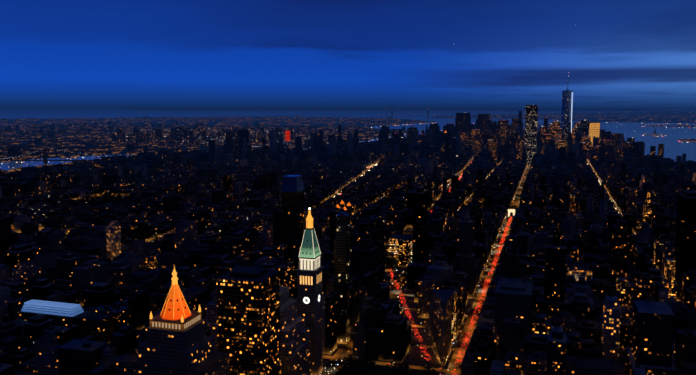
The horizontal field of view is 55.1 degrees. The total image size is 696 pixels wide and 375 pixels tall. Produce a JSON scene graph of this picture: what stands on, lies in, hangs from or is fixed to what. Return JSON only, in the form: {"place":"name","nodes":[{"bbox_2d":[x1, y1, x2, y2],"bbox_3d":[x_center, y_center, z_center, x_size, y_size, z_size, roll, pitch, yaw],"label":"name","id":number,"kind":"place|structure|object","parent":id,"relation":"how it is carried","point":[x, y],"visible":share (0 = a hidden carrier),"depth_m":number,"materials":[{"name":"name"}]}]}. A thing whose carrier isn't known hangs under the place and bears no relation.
{"place":"outdoors","nodes":[
{"label":"outdoors","id":0,"kind":"place"},
{"bbox_2d":[0,116,430,159],"bbox_3d":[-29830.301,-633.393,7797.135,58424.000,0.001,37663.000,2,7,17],"label":"city","id":1,"kind":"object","parent":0,"point":[190,119],"depth_m":11749.94},
{"bbox_2d":[0,149,104,165],"bbox_3d":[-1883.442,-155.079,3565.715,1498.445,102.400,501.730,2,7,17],"label":"bridge","id":2,"kind":"structure","parent":1,"relation":"on","point":[44,160],"depth_m":3558.51,"materials":[{"name":"grey metal"}]},
{"bbox_2d":[285,130,292,144],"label":"red-lit building","id":3,"kind":"structure","parent":1,"relation":"on","point":[288,135],"depth_m":5634.29,"materials":[{"name":"red"}]},
{"bbox_2d":[276,138,360,147],"bbox_3d":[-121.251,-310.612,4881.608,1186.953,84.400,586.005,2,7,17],"label":"brooklyn bridge","id":4,"kind":"structure","parent":1,"relation":"on","point":[308,142],"depth_m":5150.93,"materials":[{"name":"metal"}]},
{"bbox_2d":[0,114,695,161],"bbox_3d":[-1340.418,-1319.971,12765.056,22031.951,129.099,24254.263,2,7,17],"label":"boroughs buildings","id":5,"kind":"structure","parent":1,"relation":"on","point":[170,136],"depth_m":6775.24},
{"bbox_2d":[382,109,441,117],"bbox_3d":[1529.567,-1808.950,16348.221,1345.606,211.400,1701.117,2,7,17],"label":"verrazzano bridge","id":6,"kind":"structure","parent":1,"relation":"on","point":[391,115],"depth_m":16194.96,"materials":[{"name":"grey metal"}]},
{"bbox_2d":[198,139,320,153],"bbox_3d":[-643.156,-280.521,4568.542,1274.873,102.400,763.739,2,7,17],"label":"manhattan bridge","id":7,"kind":"structure","parent":0,"point":[202,146],"depth_m":4831.75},
{"bbox_2d":[6,160,619,374],"bbox_3d":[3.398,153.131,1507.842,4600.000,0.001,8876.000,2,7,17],"label":"street","id":8,"kind":"structure","parent":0,"point":[339,354],"depth_m":1088.15,"materials":[{"name":"grey asphalt"}]},
{"bbox_2d":[17,299,114,342],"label":"building","id":9,"kind":"structure","parent":8,"relation":"on","point":[99,326],"depth_m":934.72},
{"bbox_2d":[124,267,228,374],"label":"pyramid-roofed skyscraper","id":10,"kind":"structure","parent":8,"relation":"on","point":[178,341],"depth_m":620.41,"materials":[{"name":"gold stone"}]},
{"bbox_2d":[216,266,280,374],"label":"office building","id":11,"kind":"structure","parent":8,"relation":"on","point":[248,310],"depth_m":680.50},
{"bbox_2d":[204,276,310,374],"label":"building","id":12,"kind":"structure","parent":8,"relation":"on","point":[294,346],"depth_m":776.80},
{"bbox_2d":[281,175,303,296],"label":"skyscraper","id":13,"kind":"structure","parent":8,"relation":"on","point":[292,195],"depth_m":963.51,"materials":[{"name":"black glass"}]},
{"bbox_2d":[102,195,512,374],"bbox_3d":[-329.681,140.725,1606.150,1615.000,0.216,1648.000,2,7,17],"label":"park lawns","id":14,"kind":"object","parent":8,"relation":"on","point":[378,370],"visible":0.04,"depth_m":858.05,"materials":[{"name":"green plant"}]},
{"bbox_2d":[73,191,556,374],"bbox_3d":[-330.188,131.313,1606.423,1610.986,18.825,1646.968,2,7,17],"label":"park trees","id":15,"kind":"object","parent":14,"relation":"on","point":[347,370],"visible":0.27,"depth_m":857.43,"materials":[{"name":"green plant"}]},
{"bbox_2d":[508,209,514,215],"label":"triumphal arch","id":16,"kind":"structure","parent":14,"relation":"on","point":[511,210],"depth_m":2022.37,"materials":[{"name":"stone"}]},
{"bbox_2d":[303,208,312,229],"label":"tower cupola","id":17,"kind":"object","parent":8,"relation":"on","point":[306,210],"depth_m":1694.46,"materials":[{"name":"gold metal"}]},
{"bbox_2d":[296,208,323,374],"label":"clock tower","id":18,"kind":"structure","parent":8,"relation":"on","point":[309,289],"depth_m":822.95,"materials":[{"name":"stone"}]},
{"bbox_2d":[334,212,350,343],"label":"skyscraper","id":19,"kind":"structure","parent":8,"relation":"on","point":[342,260],"depth_m":939.80,"materials":[{"name":"black glass"}]},
{"bbox_2d":[334,200,351,223],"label":"zeckendorf towers","id":20,"kind":"structure","parent":8,"relation":"on","point":[347,208],"depth_m":1618.46,"materials":[{"name":"orange"}]},
{"bbox_2d":[11,150,676,374],"bbox_3d":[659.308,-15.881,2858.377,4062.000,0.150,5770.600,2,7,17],"label":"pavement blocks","id":21,"kind":"structure","parent":8,"relation":"on","point":[417,356],"depth_m":1042.85,"materials":[{"name":"grey concrete"}]},
{"bbox_2d":[0,121,695,374],"bbox_3d":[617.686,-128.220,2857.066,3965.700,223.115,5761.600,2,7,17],"label":"city buildings","id":22,"kind":"structure","parent":8,"relation":"on","point":[387,341],"depth_m":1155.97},
{"bbox_2d":[388,234,412,257],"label":"building","id":23,"kind":"structure","parent":8,"relation":"on","point":[394,239],"depth_m":1487.35,"materials":[{"name":"black"}]},
{"bbox_2d":[328,199,516,374],"bbox_3d":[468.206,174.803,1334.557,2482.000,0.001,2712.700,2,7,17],"label":"cars","id":24,"kind":"object","parent":8,"relation":"on","point":[472,316],"depth_m":1070.26,"materials":[{"name":"white paint"}]},
{"bbox_2d":[431,288,452,365],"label":"flatiron building","id":25,"kind":"structure","parent":8,"relation":"on","point":[441,321],"depth_m":888.71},
{"bbox_2d":[561,86,572,139],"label":"skyscraper","id":26,"kind":"structure","parent":8,"relation":"on","point":[566,111],"depth_m":4305.25,"materials":[{"name":"blue glass"}]},
{"bbox_2d":[588,122,599,145],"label":"lit building","id":27,"kind":"structure","parent":8,"relation":"on","point":[593,129],"depth_m":4250.95,"materials":[{"name":"orange glass"}]},
{"bbox_2d":[0,107,695,170],"bbox_3d":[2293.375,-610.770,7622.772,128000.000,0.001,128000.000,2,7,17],"label":"harbour water","id":28,"kind":"structure","parent":0,"point":[669,139],"depth_m":18424.05,"materials":[{"name":"blue liquid"}]},
{"bbox_2d":[0,0,695,107],"label":"sky","id":29,"kind":"structure","parent":0,"point":[54,53],"materials":[{"name":"blue"}]},
{"bbox_2d":[117,107,670,110],"bbox_3d":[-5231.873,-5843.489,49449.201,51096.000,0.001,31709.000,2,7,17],"label":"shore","id":30,"kind":"structure","parent":0,"point":[357,109],"depth_m":42201.36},
{"bbox_2d":[379,105,644,165],"bbox_3d":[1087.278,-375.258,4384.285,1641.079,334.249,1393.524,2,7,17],"label":"downtown skyscrapers","id":31,"kind":"structure","parent":0,"point":[480,136],"depth_m":4298.17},
{"bbox_2d":[431,111,695,126],"bbox_3d":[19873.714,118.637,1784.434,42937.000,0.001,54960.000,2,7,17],"label":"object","id":32,"kind":"structure","parent":0,"point":[607,115],"depth_m":17004.45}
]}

